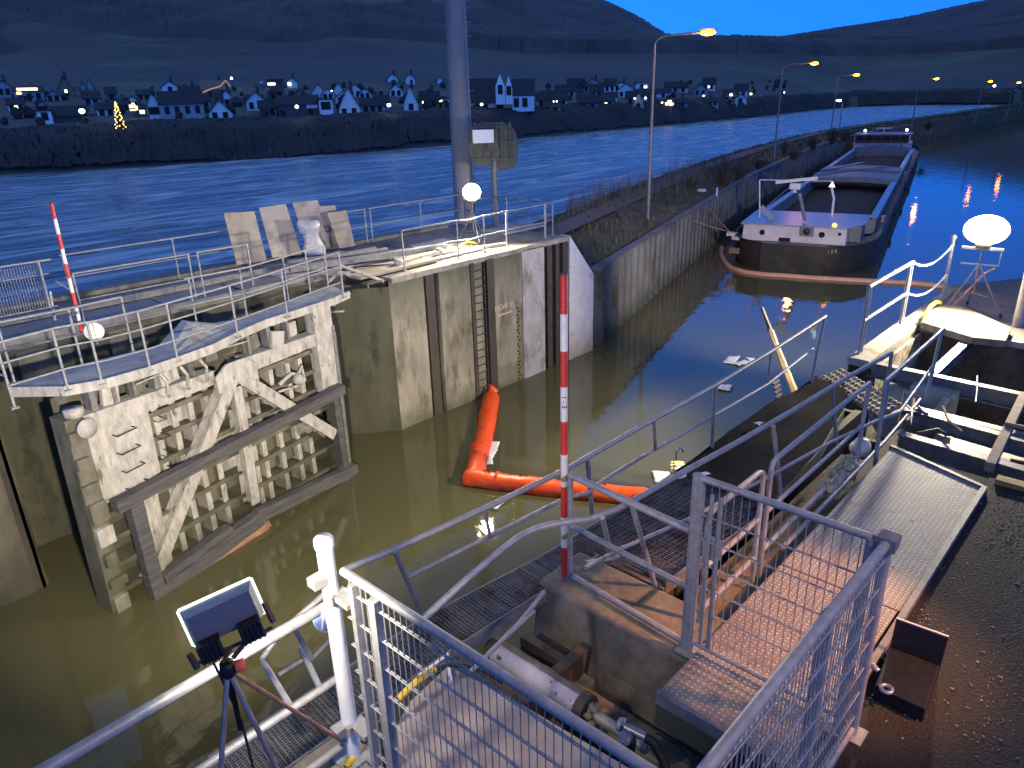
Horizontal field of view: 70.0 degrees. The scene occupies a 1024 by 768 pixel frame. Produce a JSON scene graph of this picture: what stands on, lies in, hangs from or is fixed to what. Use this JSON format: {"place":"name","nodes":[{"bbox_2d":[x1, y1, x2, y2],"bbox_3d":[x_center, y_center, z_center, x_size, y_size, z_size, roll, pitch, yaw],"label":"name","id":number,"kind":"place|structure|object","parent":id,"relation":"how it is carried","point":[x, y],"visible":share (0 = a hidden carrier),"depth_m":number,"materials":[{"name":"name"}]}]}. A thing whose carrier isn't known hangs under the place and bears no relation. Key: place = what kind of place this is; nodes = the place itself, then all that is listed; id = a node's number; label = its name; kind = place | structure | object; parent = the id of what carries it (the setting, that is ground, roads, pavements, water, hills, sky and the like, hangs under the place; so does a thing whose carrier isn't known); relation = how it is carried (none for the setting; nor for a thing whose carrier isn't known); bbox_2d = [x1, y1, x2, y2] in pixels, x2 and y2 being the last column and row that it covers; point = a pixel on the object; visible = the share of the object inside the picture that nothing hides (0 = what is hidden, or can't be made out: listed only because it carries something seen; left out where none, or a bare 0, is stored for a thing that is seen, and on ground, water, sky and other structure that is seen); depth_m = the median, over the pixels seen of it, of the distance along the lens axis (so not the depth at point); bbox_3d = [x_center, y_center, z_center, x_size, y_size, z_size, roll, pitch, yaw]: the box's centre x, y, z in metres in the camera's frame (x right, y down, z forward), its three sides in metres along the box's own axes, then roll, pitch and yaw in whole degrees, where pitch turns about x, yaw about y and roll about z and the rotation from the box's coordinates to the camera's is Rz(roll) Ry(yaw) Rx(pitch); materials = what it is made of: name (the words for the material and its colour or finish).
{"place":"outdoors","nodes":[
{"label":"outdoors","id":0,"kind":"place"},
{"bbox_2d":[0,223,560,351],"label":"lock deck","id":1,"kind":"structure","parent":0,"point":[513,239],"depth_m":19.68,"materials":[{"name":"concrete"}]},
{"bbox_2d":[0,439,46,606],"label":"upstream lock wall","id":2,"kind":"structure","parent":1,"relation":"attached to","point":[21,574],"depth_m":12.64,"materials":[{"name":"concrete"}]},
{"bbox_2d":[0,258,55,317],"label":"barred fence panel","id":3,"kind":"object","parent":1,"relation":"on","point":[40,275],"visible":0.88,"depth_m":15.02,"materials":[{"name":"metal"}]},
{"bbox_2d":[71,253,196,321],"bbox_3d":[-7.680,-1.966,15.024,0.100,1.071,2.370,17,28,40],"label":"railing","id":4,"kind":"object","parent":1,"relation":"on","point":[92,270],"visible":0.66,"depth_m":14.77,"materials":[{"name":"metal"}]},
{"bbox_2d":[0,284,324,584],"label":"gate recess wall","id":5,"kind":"structure","parent":1,"relation":"attached to","point":[28,441],"depth_m":14.17,"materials":[{"name":"concrete"}]},
{"bbox_2d":[59,224,277,299],"bbox_3d":[-8.214,-3.119,18.059,0.100,1.021,5.200,17,28,40],"label":"railing","id":6,"kind":"object","parent":1,"relation":"on","point":[175,258],"visible":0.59,"depth_m":17.52,"materials":[{"name":"metal"}]},
{"bbox_2d":[0,224,447,312],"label":"deck kerb","id":7,"kind":"structure","parent":1,"relation":"on","point":[128,285],"depth_m":17.97,"materials":[{"name":"concrete"}]},
{"bbox_2d":[195,243,253,296],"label":"railing","id":8,"kind":"object","parent":1,"relation":"on","point":[246,244],"visible":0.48,"depth_m":16.09,"materials":[{"name":"metal"}]},
{"bbox_2d":[223,211,266,264],"bbox_3d":[-6.854,-3.768,18.808,0.225,1.342,0.868,17,28,40],"label":"leaning board","id":9,"kind":"object","parent":1,"relation":"on","point":[242,228],"visible":0.92,"depth_m":18.78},
{"bbox_2d":[0,222,543,347],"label":"machinery trench cover","id":10,"kind":"object","parent":1,"relation":"on","point":[50,322],"visible":0.57,"depth_m":16.29,"materials":[{"name":"metal"}]},
{"bbox_2d":[312,250,346,256],"bbox_3d":[-4.911,-3.517,19.821,0.400,0.030,0.900,17,28,40],"label":"metal plate","id":11,"kind":"object","parent":10,"relation":"on","point":[340,251],"visible":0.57,"depth_m":19.96,"materials":[{"name":"metal"}]},
{"bbox_2d":[296,220,325,255],"bbox_3d":[-5.313,-3.859,19.390,0.239,1.055,0.688,17,28,40],"label":"plastic sheet","id":12,"kind":"object","parent":11,"relation":"on","point":[308,230],"visible":0.9,"depth_m":19.33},
{"bbox_2d":[286,244,446,271],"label":"steel beam","id":13,"kind":"structure","parent":10,"relation":"on","point":[369,255],"depth_m":19.16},
{"bbox_2d":[259,204,301,257],"bbox_3d":[-6.160,-4.064,19.480,0.228,1.364,0.947,17,28,40],"label":"leaning board","id":14,"kind":"object","parent":1,"relation":"on","point":[280,232],"visible":0.95,"depth_m":19.44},
{"bbox_2d":[292,200,335,248],"bbox_3d":[-5.481,-4.397,20.294,0.226,1.350,1.080,17,28,40],"label":"leaning board","id":15,"kind":"object","parent":1,"relation":"on","point":[308,210],"visible":0.69,"depth_m":20.27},
{"bbox_2d":[327,210,354,247],"bbox_3d":[-4.805,-4.349,20.577,0.176,1.016,0.703,17,28,40],"label":"leaning board","id":16,"kind":"object","parent":1,"relation":"on","point":[340,224],"visible":1,"depth_m":20.57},
{"bbox_2d":[349,257,438,279],"bbox_3d":[-2.943,-2.944,18.453,0.500,0.070,2.602,16,28,38],"label":"timber plank","id":17,"kind":"object","parent":1,"relation":"on","point":[382,270],"visible":0.88,"depth_m":18.26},
{"bbox_2d":[368,194,465,241],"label":"railing","id":18,"kind":"object","parent":1,"relation":"on","point":[420,217],"visible":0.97,"depth_m":23.17,"materials":[{"name":"metal"}]},
{"bbox_2d":[394,248,442,264],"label":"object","id":19,"kind":"object","parent":1,"relation":"on","point":[437,251],"visible":0.92,"depth_m":19.22,"materials":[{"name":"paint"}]},
{"bbox_2d":[308,235,568,434],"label":"lock wall","id":20,"kind":"structure","parent":1,"relation":"attached to","point":[415,346],"depth_m":19.40,"materials":[{"name":"concrete"}]},
{"bbox_2d":[328,265,386,312],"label":"torn gate fittings","id":21,"kind":"object","parent":20,"relation":"attached to","point":[368,283],"visible":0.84,"depth_m":17.38,"materials":[{"name":"paint"}]},
{"bbox_2d":[401,215,486,271],"bbox_3d":[-1.733,-3.716,19.092,0.100,1.021,2.950,17,28,40],"label":"railing","id":22,"kind":"object","parent":1,"relation":"on","point":[458,257],"visible":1,"depth_m":19.10,"materials":[{"name":"metal"}]},
{"bbox_2d":[444,0,477,223],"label":"mast","id":23,"kind":"object","parent":1,"relation":"on","point":[463,167],"visible":0.77,"depth_m":23.57,"materials":[{"name":"metal"}]},
{"bbox_2d":[432,242,505,259],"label":"steel beam","id":24,"kind":"structure","parent":1,"relation":"on","point":[449,254],"depth_m":20.19,"materials":[{"name":"metal"}]},
{"bbox_2d":[458,183,483,245],"bbox_3d":[-1.054,-4.969,21.281,0.905,1.709,0.837,17,28,40],"label":"tripod floodlight","id":25,"kind":"object","parent":1,"relation":"on","point":[471,192],"visible":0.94,"depth_m":20.92,"materials":[{"name":"white metal"}]},
{"bbox_2d":[468,122,517,226],"bbox_3d":[-0.566,-6.671,23.452,1.546,3.262,0.451,-2,21,-1],"label":"signal board","id":26,"kind":"object","parent":1,"relation":"on","point":[493,146],"visible":0.94,"depth_m":23.20,"materials":[{"name":"grey metal"}]},
{"bbox_2d":[465,195,554,237],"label":"railing","id":27,"kind":"object","parent":1,"relation":"on","point":[466,209],"visible":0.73,"depth_m":22.98,"materials":[{"name":"metal"}]},
{"bbox_2d":[484,204,545,246],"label":"railing","id":28,"kind":"object","parent":1,"relation":"on","point":[544,237],"visible":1,"depth_m":20.80,"materials":[{"name":"metal"}]},
{"bbox_2d":[333,762,370,767],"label":"lock deck","id":29,"kind":"structure","parent":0,"point":[365,765],"depth_m":4.72,"materials":[{"name":"concrete"}]},
{"bbox_2d":[176,577,344,767],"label":"tripod floodlight","id":30,"kind":"object","parent":29,"relation":"on","point":[210,620],"visible":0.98,"depth_m":3.26,"materials":[{"name":"black plastic"}]},
{"bbox_2d":[306,532,369,767],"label":"corner post","id":31,"kind":"object","parent":29,"relation":"on","point":[324,578],"visible":0.96,"depth_m":4.43,"materials":[{"name":"metal"}]},
{"bbox_2d":[313,602,327,632],"bbox_3d":[-1.389,1.756,5.509,0.224,0.183,0.142,-10,23,-20],"label":"round blue sign","id":32,"kind":"object","parent":31,"relation":"attached to","point":[320,623],"visible":0.35,"depth_m":5.48,"materials":[{"name":"metal"}]},
{"bbox_2d":[342,662,502,767],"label":"sleeved cable","id":33,"kind":"object","parent":31,"relation":"attached to","point":[349,762],"visible":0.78,"depth_m":5.09,"materials":[{"name":"plastic"}]},
{"bbox_2d":[327,567,657,767],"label":"fence","id":34,"kind":"object","parent":29,"relation":"on","point":[365,729],"visible":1,"depth_m":3.94,"materials":[{"name":"metal"}]},
{"bbox_2d":[0,105,1002,304],"bbox_3d":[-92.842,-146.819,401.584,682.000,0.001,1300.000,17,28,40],"label":"river water","id":35,"kind":"structure","parent":0,"point":[100,208],"depth_m":72.04,"materials":[{"name":"liquid"}]},
{"bbox_2d":[0,119,1023,767],"bbox_3d":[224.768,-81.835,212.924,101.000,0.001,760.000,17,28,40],"label":"lock water","id":36,"kind":"structure","parent":0,"point":[78,663],"depth_m":16.46,"materials":[{"name":"green liquid"}]},
{"bbox_2d":[49,303,357,613],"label":"lock gate","id":37,"kind":"structure","parent":36,"relation":"in","point":[176,477],"depth_m":13.48,"materials":[{"name":"paint"}]},
{"bbox_2d":[0,244,349,409],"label":"gate walkway","id":38,"kind":"structure","parent":37,"relation":"on","point":[183,342],"depth_m":12.41,"materials":[{"name":"paint"}]},
{"bbox_2d":[49,281,74,319],"bbox_3d":[-7.383,-1.374,12.006,0.382,0.630,0.155,-1,21,1],"label":"pole bracket","id":39,"kind":"object","parent":38,"relation":"attached to","point":[51,299],"visible":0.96,"depth_m":11.97,"materials":[{"name":"metal"}]},
{"bbox_2d":[49,200,83,334],"bbox_3d":[-7.160,-1.844,11.759,0.056,2.174,0.079,17,28,40],"label":"striped pole","id":40,"kind":"object","parent":39,"relation":"attached to","point":[60,242],"visible":0.98,"depth_m":11.71,"materials":[{"name":"metal"}]},
{"bbox_2d":[84,323,104,343],"bbox_3d":[-6.401,-0.792,11.198,0.280,0.380,0.043,-12,24,-25],"label":"round marker disc","id":41,"kind":"object","parent":38,"relation":"attached to","point":[97,330],"visible":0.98,"depth_m":11.20,"materials":[{"name":"white paint"}]},
{"bbox_2d":[291,737,339,767],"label":"metal beam","id":42,"kind":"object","parent":36,"relation":"in","point":[318,752],"visible":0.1,"depth_m":4.80,"materials":[{"name":"metal"}]},
{"bbox_2d":[34,605,344,767],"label":"railing","id":43,"kind":"object","parent":42,"relation":"on","point":[94,740],"visible":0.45,"depth_m":4.00,"materials":[{"name":"metal"}]},
{"bbox_2d":[461,384,647,503],"bbox_3d":[-0.092,1.610,17.522,3.191,0.564,7.192,-13,24,-27],"label":"orange boom","id":44,"kind":"object","parent":36,"relation":"on","point":[476,474],"visible":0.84,"depth_m":16.07,"materials":[{"name":"plastic"}]},
{"bbox_2d":[590,124,910,345],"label":"sheet pile wall","id":45,"kind":"structure","parent":36,"relation":"in","point":[631,279],"depth_m":33.78,"materials":[{"name":"metal"}]},
{"bbox_2d":[760,307,797,398],"bbox_3d":[5.509,0.223,14.450,1.765,3.246,0.717,17,28,40],"label":"broken timber","id":46,"kind":"object","parent":36,"relation":"on","point":[792,386],"visible":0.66,"depth_m":14.53,"materials":[{"name":"brown wood"}]},
{"bbox_2d":[671,128,920,274],"bbox_3d":[28.248,-17.752,61.209,9.249,5.444,69.165,10,24,27],"label":"cargo barge","id":47,"kind":"object","parent":36,"relation":"on","point":[836,217],"visible":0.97,"depth_m":37.45,"materials":[{"name":"black paint"}]},
{"bbox_2d":[698,424,935,620],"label":"recess wall","id":48,"kind":"structure","parent":36,"relation":"in","point":[844,491],"depth_m":7.66,"materials":[{"name":"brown concrete"}]},
{"bbox_2d":[697,465,832,614],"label":"leaf litter","id":49,"kind":"object","parent":48,"relation":"on","point":[806,495],"visible":0.41,"depth_m":7.30,"materials":[{"name":"brown plant"}]},
{"bbox_2d":[849,437,870,459],"bbox_3d":[4.096,0.748,8.580,0.234,0.257,0.332,17,28,40],"label":"lamp","id":50,"kind":"object","parent":48,"relation":"on","point":[865,448],"visible":0.62,"depth_m":8.49,"materials":[{"name":"glass"}]},
{"bbox_2d":[718,246,947,288],"bbox_3d":[13.247,-5.275,34.197,4.085,0.254,11.963,-16,26,-33],"label":"pale boom","id":51,"kind":"object","parent":36,"relation":"on","point":[728,265],"visible":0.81,"depth_m":32.69,"materials":[{"name":"plastic"}]},
{"bbox_2d":[845,284,961,440],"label":"lock wall","id":52,"kind":"structure","parent":36,"relation":"in","point":[902,341],"depth_m":12.33,"materials":[{"name":"concrete"}]},
{"bbox_2d":[857,260,914,353],"bbox_3d":[6.298,-1.328,12.274,0.070,1.135,2.248,17,28,40],"label":"railing","id":53,"kind":"object","parent":52,"relation":"on","point":[904,295],"visible":1,"depth_m":11.90,"materials":[{"name":"metal"}]},
{"bbox_2d":[0,0,1023,174],"bbox_3d":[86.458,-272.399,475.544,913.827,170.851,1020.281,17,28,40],"label":"vineyard hills","id":54,"kind":"structure","parent":0,"point":[126,66],"depth_m":284.16,"materials":[{"name":"plant"}]},
{"bbox_2d":[11,81,44,100],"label":"village house","id":55,"kind":"structure","parent":54,"relation":"on","point":[36,92],"depth_m":162.76,"materials":[{"name":"stone"}]},
{"bbox_2d":[56,71,75,97],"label":"village house","id":56,"kind":"structure","parent":54,"relation":"on","point":[65,87],"depth_m":170.61,"materials":[{"name":"stone"}]},
{"bbox_2d":[49,105,83,122],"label":"village house","id":57,"kind":"structure","parent":54,"relation":"on","point":[64,114],"depth_m":126.90,"materials":[{"name":"stone"}]},
{"bbox_2d":[80,91,100,105],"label":"village house","id":58,"kind":"structure","parent":54,"relation":"on","point":[89,98],"depth_m":158.09,"materials":[{"name":"stone"}]},
{"bbox_2d":[93,102,115,115],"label":"village house","id":59,"kind":"structure","parent":54,"relation":"on","point":[104,108],"depth_m":139.89,"materials":[{"name":"stone"}]},
{"bbox_2d":[146,86,161,118],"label":"village house","id":60,"kind":"structure","parent":54,"relation":"on","point":[153,108],"depth_m":132.30,"materials":[{"name":"stone"}]},
{"bbox_2d":[156,84,204,118],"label":"village house","id":61,"kind":"structure","parent":54,"relation":"on","point":[188,104],"depth_m":132.07,"materials":[{"name":"stone"}]},
{"bbox_2d":[199,75,231,100],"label":"village house","id":62,"kind":"structure","parent":54,"relation":"on","point":[210,87],"depth_m":169.99,"materials":[{"name":"stone"}]},
{"bbox_2d":[207,93,234,118],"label":"village house","id":63,"kind":"structure","parent":54,"relation":"on","point":[219,109],"depth_m":133.34,"materials":[{"name":"stone"}]},
{"bbox_2d":[276,89,318,116],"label":"village house","id":64,"kind":"structure","parent":54,"relation":"on","point":[306,104],"depth_m":138.72,"materials":[{"name":"stone"}]},
{"bbox_2d":[337,81,362,113],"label":"village house","id":65,"kind":"structure","parent":54,"relation":"on","point":[349,104],"depth_m":139.76,"materials":[{"name":"stone"}]},
{"bbox_2d":[359,92,385,111],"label":"village house","id":66,"kind":"structure","parent":54,"relation":"on","point":[375,103],"depth_m":148.31,"materials":[{"name":"stone"}]},
{"bbox_2d":[0,79,786,125],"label":"village trees","id":67,"kind":"object","parent":54,"relation":"on","point":[17,113],"visible":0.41,"depth_m":156.56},
{"bbox_2d":[402,80,419,110],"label":"village house","id":68,"kind":"structure","parent":54,"relation":"on","point":[410,102],"depth_m":154.62,"materials":[{"name":"stone"}]},
{"bbox_2d":[418,85,440,107],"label":"village house","id":69,"kind":"structure","parent":54,"relation":"on","point":[424,95],"depth_m":161.22,"materials":[{"name":"stone"}]},
{"bbox_2d":[469,75,534,111],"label":"village church","id":70,"kind":"structure","parent":54,"relation":"on","point":[490,93],"depth_m":154.90,"materials":[{"name":"stone"}]},
{"bbox_2d":[0,0,1023,55],"bbox_3d":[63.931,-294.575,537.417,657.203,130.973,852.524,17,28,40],"label":"hillside wood","id":71,"kind":"object","parent":54,"relation":"on","point":[568,26],"visible":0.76,"depth_m":372.77,"materials":[{"name":"plant"}]},
{"bbox_2d":[0,87,1023,167],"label":"riverside scrub","id":72,"kind":"object","parent":54,"relation":"on","point":[209,138],"visible":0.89,"depth_m":123.84,"materials":[{"name":"plant"}]},
{"bbox_2d":[578,90,599,107],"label":"village house","id":73,"kind":"structure","parent":54,"relation":"on","point":[591,100],"depth_m":173.78,"materials":[{"name":"stone"}]},
{"bbox_2d":[676,376,845,501],"bbox_3d":[3.544,0.568,9.223,1.114,0.135,3.750,17,28,40],"label":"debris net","id":74,"kind":"object","parent":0,"point":[739,464],"visible":0.73,"depth_m":8.93,"materials":[{"name":"fabric"}]},
{"bbox_2d":[526,102,1023,266],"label":"mole bank","id":75,"kind":"structure","parent":0,"point":[950,126],"depth_m":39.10,"materials":[{"name":"plant"}]},
{"bbox_2d":[561,234,593,359],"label":"wing wall","id":76,"kind":"structure","parent":75,"relation":"on","point":[580,303],"depth_m":23.43,"materials":[{"name":"concrete"}]},
{"bbox_2d":[566,151,705,214],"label":"dry reeds","id":77,"kind":"object","parent":75,"relation":"on","point":[644,178],"visible":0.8,"depth_m":38.82,"materials":[{"name":"plant"}]},
{"bbox_2d":[646,28,716,219],"bbox_3d":[7.116,-10.647,31.058,2.501,7.967,0.593,0,22,4],"label":"street lamp","id":78,"kind":"object","parent":75,"relation":"on","point":[707,32],"visible":0.94,"depth_m":30.90,"materials":[{"name":"grey"}]},
{"bbox_2d":[699,151,751,185],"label":"bare bush","id":79,"kind":"object","parent":75,"relation":"on","point":[722,179],"visible":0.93,"depth_m":43.80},
{"bbox_2d":[537,103,1023,234],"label":"mole path","id":80,"kind":"structure","parent":0,"point":[569,224],"depth_m":37.15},
{"bbox_2d":[606,0,983,35],"label":"sky","id":81,"kind":"structure","parent":0,"point":[742,17],"materials":[{"name":"blue"}]},
{"bbox_2d":[811,478,1023,767],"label":"asphalt yard","id":82,"kind":"structure","parent":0,"point":[960,607],"depth_m":5.38,"materials":[{"name":"asphalt"}]},
{"bbox_2d":[533,553,723,767],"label":"gate plinth","id":83,"kind":"structure","parent":82,"relation":"on","point":[636,665],"depth_m":6.05,"materials":[{"name":"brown concrete"}]},
{"bbox_2d":[397,667,627,767],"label":"concrete slab","id":84,"kind":"structure","parent":83,"relation":"on","point":[549,743],"depth_m":5.07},
{"bbox_2d":[207,315,901,767],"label":"grating walkway","id":85,"kind":"structure","parent":83,"relation":"on","point":[661,545],"depth_m":6.37,"materials":[{"name":"metal"}]},
{"bbox_2d":[756,381,871,578],"bbox_3d":[3.080,0.877,7.340,0.048,1.224,2.448,17,28,40],"label":"railing","id":86,"kind":"object","parent":85,"relation":"attached to","point":[801,438],"visible":0.94,"depth_m":7.05,"materials":[{"name":"metal"}]},
{"bbox_2d":[779,327,945,549],"bbox_3d":[4.113,0.468,8.167,0.193,1.129,4.754,17,28,39],"label":"railing","id":87,"kind":"object","parent":85,"relation":"attached to","point":[882,417],"visible":0.95,"depth_m":8.37,"materials":[{"name":"metal"}]},
{"bbox_2d":[815,454,859,493],"bbox_3d":[3.550,1.001,7.947,0.235,0.212,0.943,17,28,40],"label":"sorbent sock","id":88,"kind":"object","parent":87,"relation":"attached to","point":[849,463],"visible":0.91,"depth_m":7.90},
{"bbox_2d":[560,268,567,576],"bbox_3d":[0.430,0.430,6.043,0.090,2.790,0.100,17,28,40],"label":"striped pole","id":89,"kind":"object","parent":83,"relation":"on","point":[564,362],"visible":0.96,"depth_m":5.94,"materials":[{"name":"metal"}]},
{"bbox_2d":[381,409,861,767],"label":"gate leaf","id":90,"kind":"object","parent":83,"relation":"attached to","point":[567,663],"visible":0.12,"depth_m":6.30,"materials":[{"name":"metal"}]},
{"bbox_2d":[482,635,649,754],"bbox_3d":[0.395,2.416,5.697,1.546,0.251,0.243,17,28,40],"label":"hydraulic cylinder","id":91,"kind":"object","parent":90,"relation":"on","point":[570,696],"visible":0.78,"depth_m":5.69,"materials":[{"name":"paint"}]},
{"bbox_2d":[616,717,691,767],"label":"hose coupling","id":92,"kind":"object","parent":91,"relation":"attached to","point":[629,734],"visible":0.96,"depth_m":5.05,"materials":[{"name":"metal"}]},
{"bbox_2d":[567,472,688,643],"bbox_3d":[0.895,1.387,5.900,0.060,1.090,1.207,-20,28,-39],"label":"railing","id":93,"kind":"object","parent":83,"relation":"on","point":[640,507],"visible":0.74,"depth_m":5.90,"materials":[{"name":"metal"}]},
{"bbox_2d":[697,470,765,623],"bbox_3d":[1.839,1.399,6.108,0.048,1.224,0.998,17,28,40],"label":"railing","id":94,"kind":"object","parent":83,"relation":"on","point":[746,483],"visible":0.57,"depth_m":6.16,"materials":[{"name":"metal"}]},
{"bbox_2d":[674,472,875,737],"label":"gate","id":95,"kind":"structure","parent":83,"relation":"on","point":[689,647],"depth_m":5.08,"materials":[{"name":"metal"}]},
{"bbox_2d":[696,528,901,767],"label":"fence","id":96,"kind":"object","parent":82,"relation":"on","point":[818,636],"visible":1,"depth_m":3.94,"materials":[{"name":"metal"}]},
{"bbox_2d":[655,456,987,767],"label":"plate support wall","id":97,"kind":"structure","parent":82,"relation":"on","point":[702,742],"depth_m":5.16,"materials":[{"name":"concrete"}]},
{"bbox_2d":[655,445,986,767],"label":"tread plate ramp","id":98,"kind":"structure","parent":97,"relation":"on","point":[924,508],"depth_m":6.27,"materials":[{"name":"grey metal"}]},
{"bbox_2d":[870,617,948,721],"bbox_3d":[2.786,2.005,5.173,0.414,0.329,0.650,17,28,40],"label":"black case","id":99,"kind":"object","parent":82,"relation":"on","point":[907,677],"visible":0.94,"depth_m":5.21,"materials":[{"name":"plastic"}]},
{"bbox_2d":[861,324,1023,480],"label":"machinery pit","id":100,"kind":"object","parent":82,"relation":"in","point":[970,413],"visible":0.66,"depth_m":10.58,"materials":[{"name":"metal"}]},
{"bbox_2d":[869,493,1023,758],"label":"loose grit","id":101,"kind":"object","parent":82,"relation":"on","point":[977,661],"visible":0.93,"depth_m":5.67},
{"bbox_2d":[994,474,1023,491],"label":"painted kerb","id":102,"kind":"structure","parent":82,"relation":"on","point":[1009,482],"depth_m":7.75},
{"bbox_2d":[916,278,1023,340],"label":"downstream deck","id":103,"kind":"structure","parent":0,"point":[1005,293],"depth_m":14.39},
{"bbox_2d":[921,305,1010,346],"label":"timber slab","id":104,"kind":"structure","parent":103,"relation":"on","point":[962,323],"depth_m":12.58,"materials":[{"name":"wood"}]},
{"bbox_2d":[945,215,1009,317],"bbox_3d":[8.666,-2.187,13.388,0.954,1.788,0.973,17,28,40],"label":"tripod floodlight","id":105,"kind":"object","parent":103,"relation":"on","point":[984,232],"visible":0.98,"depth_m":13.11,"materials":[{"name":"white"}]},
{"bbox_2d":[1012,274,1023,327],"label":"bollard post","id":106,"kind":"object","parent":103,"relation":"on","point":[1018,320],"visible":1,"depth_m":12.68,"materials":[{"name":"metal"}]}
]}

